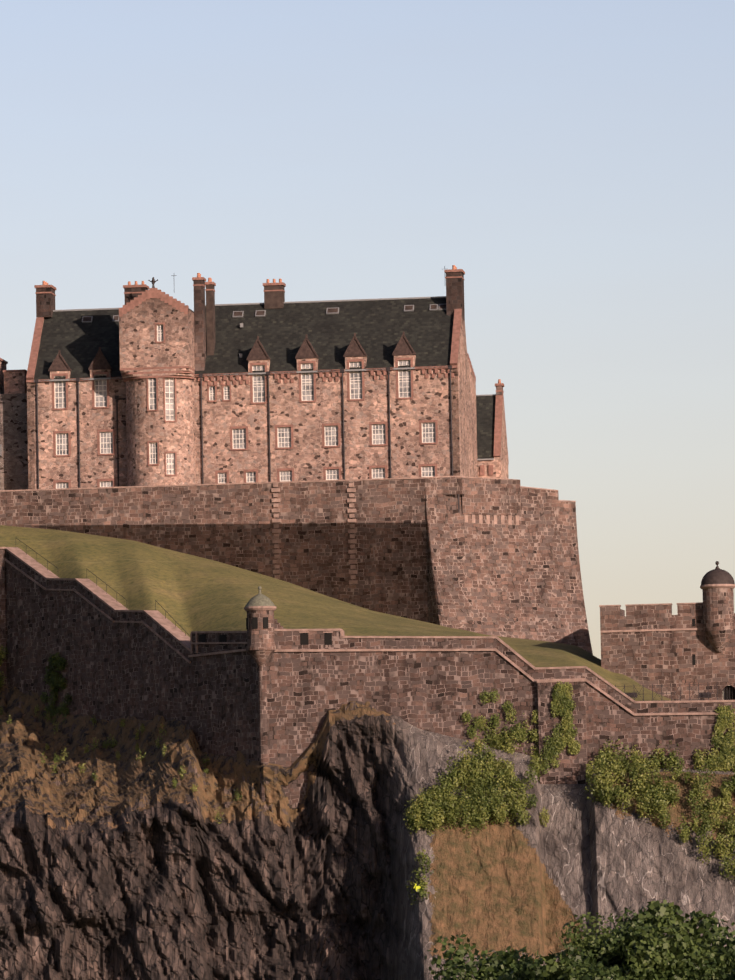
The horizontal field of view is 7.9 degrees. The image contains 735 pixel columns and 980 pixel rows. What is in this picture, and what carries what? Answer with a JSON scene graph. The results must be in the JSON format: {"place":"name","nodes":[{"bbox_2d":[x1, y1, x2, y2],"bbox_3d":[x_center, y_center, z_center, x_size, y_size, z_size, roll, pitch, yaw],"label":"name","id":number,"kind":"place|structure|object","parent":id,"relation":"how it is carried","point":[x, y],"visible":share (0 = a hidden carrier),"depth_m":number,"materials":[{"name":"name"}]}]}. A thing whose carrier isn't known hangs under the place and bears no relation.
{"place":"outdoors","nodes":[
{"label":"outdoors","id":0,"kind":"place"},
{"bbox_2d":[18,539,189,635],"bbox_3d":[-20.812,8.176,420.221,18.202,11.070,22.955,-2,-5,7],"label":"western defences handrails","id":1,"kind":"object","parent":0,"point":[113,589],"visible":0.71,"depth_m":418.96,"materials":[{"name":"black metal"}]},
{"bbox_2d":[0,298,508,488],"bbox_3d":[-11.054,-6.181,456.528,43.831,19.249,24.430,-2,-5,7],"label":"hospital stone walls","id":2,"kind":"structure","parent":0,"point":[308,457],"depth_m":446.30,"materials":[{"name":"brown stone"}]},
{"bbox_2d":[48,332,415,371],"bbox_3d":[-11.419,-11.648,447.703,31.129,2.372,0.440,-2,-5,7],"label":"dormer gables","id":3,"kind":"structure","parent":2,"relation":"on","point":[306,350],"depth_m":446.83,"materials":[{"name":"brown stone"}]},
{"bbox_2d":[35,266,452,488],"bbox_3d":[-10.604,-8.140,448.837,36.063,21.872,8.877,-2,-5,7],"label":"drainpipes","id":4,"kind":"object","parent":2,"relation":"attached to","point":[153,281],"visible":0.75,"depth_m":446.84,"materials":[{"name":"black metal"}]},
{"bbox_2d":[54,325,435,488],"bbox_3d":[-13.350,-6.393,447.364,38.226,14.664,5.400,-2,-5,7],"label":"window frames","id":5,"kind":"structure","parent":2,"relation":"in","point":[242,433],"depth_m":446.40,"materials":[{"name":"white wood"}]},
{"bbox_2d":[55,325,434,487],"bbox_3d":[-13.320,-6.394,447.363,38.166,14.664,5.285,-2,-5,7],"label":"windows","id":6,"kind":"structure","parent":5,"relation":"in","point":[406,387],"depth_m":446.40,"materials":[{"name":"grey glass"}]},
{"bbox_2d":[34,298,495,458],"bbox_3d":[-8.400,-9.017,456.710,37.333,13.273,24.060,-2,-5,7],"label":"hospital slate roofs","id":7,"kind":"structure","parent":2,"relation":"on","point":[378,327],"depth_m":450.72,"materials":[{"name":"grey stone"}]},
{"bbox_2d":[0,296,495,460],"bbox_3d":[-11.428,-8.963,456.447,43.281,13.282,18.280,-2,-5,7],"label":"roof trim","id":8,"kind":"structure","parent":7,"relation":"on","point":[241,326],"depth_m":452.09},
{"bbox_2d":[83,284,445,354],"bbox_3d":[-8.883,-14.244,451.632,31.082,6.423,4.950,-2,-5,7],"label":"sooted hospital stacks","id":9,"kind":"object","parent":7,"relation":"on","point":[274,299],"visible":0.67,"depth_m":450.98,"materials":[{"name":"brown stone"}]},
{"bbox_2d":[36,272,502,394],"bbox_3d":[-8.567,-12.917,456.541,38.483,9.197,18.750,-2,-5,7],"label":"chimneys","id":10,"kind":"object","parent":2,"relation":"on","point":[45,305],"visible":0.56,"depth_m":450.01,"materials":[{"name":"brown stone"}]},
{"bbox_2d":[42,265,500,382],"bbox_3d":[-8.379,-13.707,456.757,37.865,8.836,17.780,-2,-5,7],"label":"chimney pots","id":11,"kind":"object","parent":10,"relation":"on","point":[267,281],"visible":0.65,"depth_m":450.70,"materials":[{"name":"orange ceramic"}]},
{"bbox_2d":[0,525,673,700],"bbox_3d":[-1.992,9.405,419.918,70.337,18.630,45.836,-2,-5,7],"label":"slope grass","id":12,"kind":"structure","parent":0,"point":[188,593],"depth_m":420.86,"materials":[{"name":"green plant"}]},
{"bbox_2d":[0,477,592,654],"bbox_3d":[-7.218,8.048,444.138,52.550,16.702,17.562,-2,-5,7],"label":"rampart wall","id":13,"kind":"structure","parent":12,"relation":"on","point":[426,552],"depth_m":438.93,"materials":[{"name":"stone"}]},
{"bbox_2d":[0,393,27,489],"bbox_3d":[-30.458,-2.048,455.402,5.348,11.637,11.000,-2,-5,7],"label":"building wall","id":14,"kind":"structure","parent":13,"relation":"on","point":[14,443],"depth_m":451.95,"materials":[{"name":"stone"}]},
{"bbox_2d":[0,269,508,488],"bbox_3d":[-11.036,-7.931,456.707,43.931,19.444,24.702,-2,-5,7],"label":"stone trim","id":15,"kind":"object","parent":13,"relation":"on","point":[144,296],"visible":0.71,"depth_m":446.64,"materials":[{"name":"brown stone"}]},
{"bbox_2d":[0,476,575,583],"bbox_3d":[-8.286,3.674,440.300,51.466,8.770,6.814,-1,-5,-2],"label":"stone coping","id":16,"kind":"object","parent":13,"relation":"on","point":[275,484],"visible":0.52,"depth_m":438.77,"materials":[{"name":"stone"}]},
{"bbox_2d":[457,494,459,512],"bbox_3d":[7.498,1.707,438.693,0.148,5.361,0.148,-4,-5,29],"label":"drainpipe","id":17,"kind":"object","parent":13,"relation":"attached to","point":[458,503],"visible":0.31,"depth_m":438.68,"materials":[{"name":"grey metal"}]},
{"bbox_2d":[600,604,734,700],"bbox_3d":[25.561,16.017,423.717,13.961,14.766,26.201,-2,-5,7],"label":"battlement wall","id":18,"kind":"structure","parent":12,"relation":"on","point":[647,659],"depth_m":411.10,"materials":[{"name":"brown stone"}]},
{"bbox_2d":[599,584,734,632],"bbox_3d":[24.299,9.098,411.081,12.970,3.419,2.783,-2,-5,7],"label":"battery copings","id":19,"kind":"object","parent":18,"relation":"on","point":[706,586],"visible":0.75,"depth_m":411.13,"materials":[{"name":"brown stone"}]},
{"bbox_2d":[692,619,734,699],"bbox_3d":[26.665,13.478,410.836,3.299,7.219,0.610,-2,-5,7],"label":"wall openings","id":20,"kind":"object","parent":18,"relation":"in","point":[728,695],"visible":0.54,"depth_m":410.75,"materials":[{"name":"black"}]},
{"bbox_2d":[702,588,734,651],"bbox_3d":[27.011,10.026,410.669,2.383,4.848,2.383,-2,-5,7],"label":"turret","id":21,"kind":"object","parent":18,"relation":"attached to","point":[718,617],"visible":0.98,"depth_m":409.76,"materials":[{"name":"brown stone"}]},
{"bbox_2d":[701,561,734,584],"bbox_3d":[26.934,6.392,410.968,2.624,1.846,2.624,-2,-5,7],"label":"turret dome","id":22,"kind":"structure","parent":21,"relation":"on","point":[717,575],"depth_m":410.03,"materials":[{"name":"brown stone"}]},
{"bbox_2d":[615,682,732,700],"bbox_3d":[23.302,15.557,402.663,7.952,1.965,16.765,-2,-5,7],"label":"railing","id":23,"kind":"object","parent":12,"relation":"on","point":[634,695],"visible":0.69,"depth_m":394.51,"materials":[{"name":"grey"}]},
{"bbox_2d":[0,685,734,979],"bbox_3d":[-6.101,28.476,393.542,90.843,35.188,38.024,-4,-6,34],"label":"castle rock","id":24,"kind":"object","parent":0,"point":[127,865],"visible":0.69,"depth_m":392.37,"materials":[{"name":"grey stone"}]},
{"bbox_2d":[39,652,611,940],"bbox_3d":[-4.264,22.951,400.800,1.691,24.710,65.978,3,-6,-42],"label":"ivy foliage","id":25,"kind":"object","parent":24,"relation":"attached to","point":[53,660],"visible":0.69,"depth_m":423.92,"materials":[{"name":"green plant"}]},
{"bbox_2d":[0,549,734,810],"bbox_3d":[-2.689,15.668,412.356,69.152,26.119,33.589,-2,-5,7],"label":"retaining wall","id":26,"kind":"structure","parent":24,"relation":"on","point":[276,707],"depth_m":396.17,"materials":[{"name":"brown stone"}]},
{"bbox_2d":[246,610,275,665],"bbox_3d":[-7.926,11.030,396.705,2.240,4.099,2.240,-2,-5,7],"label":"turret","id":27,"kind":"object","parent":26,"relation":"attached to","point":[261,647],"visible":0.83,"depth_m":395.93,"materials":[{"name":"stone"}]},
{"bbox_2d":[245,586,274,606],"bbox_3d":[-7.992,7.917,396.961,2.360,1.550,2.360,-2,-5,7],"label":"turret roof","id":28,"kind":"structure","parent":27,"relation":"on","point":[259,599],"depth_m":396.26,"materials":[{"name":"grey stone"}]},
{"bbox_2d":[199,617,331,644],"bbox_3d":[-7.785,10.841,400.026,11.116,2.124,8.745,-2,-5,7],"label":"embrasures","id":29,"kind":"object","parent":26,"relation":"in","point":[304,640],"visible":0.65,"depth_m":396.30,"materials":[{"name":"black"}]},
{"bbox_2d":[0,547,734,715],"bbox_3d":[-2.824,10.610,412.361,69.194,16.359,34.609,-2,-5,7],"label":"wall coping","id":30,"kind":"object","parent":26,"relation":"on","point":[155,616],"visible":0.79,"depth_m":400.44,"materials":[{"name":"brown stone"}]},
{"bbox_2d":[0,644,734,904],"bbox_3d":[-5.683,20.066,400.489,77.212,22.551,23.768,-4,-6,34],"label":"shrubs","id":31,"kind":"object","parent":24,"relation":"on","point":[436,807],"visible":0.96,"depth_m":387.97,"materials":[{"name":"green plant"}]},
{"bbox_2d":[0,0,734,685],"label":"sky","id":32,"kind":"structure","parent":0,"point":[575,159],"materials":[{"name":"blue"}]},
{"label":"ground","id":33,"kind":"structure","parent":0,"visible":0},
{"bbox_3d":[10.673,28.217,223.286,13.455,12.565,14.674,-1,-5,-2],"label":"foreground tree trunk and limbs","id":34,"kind":"object","parent":33,"relation":"on","visible":0},
{"bbox_2d":[425,900,734,979],"bbox_3d":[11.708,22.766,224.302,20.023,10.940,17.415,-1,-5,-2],"label":"tree foliage","id":35,"kind":"object","parent":34,"relation":"on","point":[641,946],"visible":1,"depth_m":222.25,"materials":[{"name":"green plant"}]}
]}

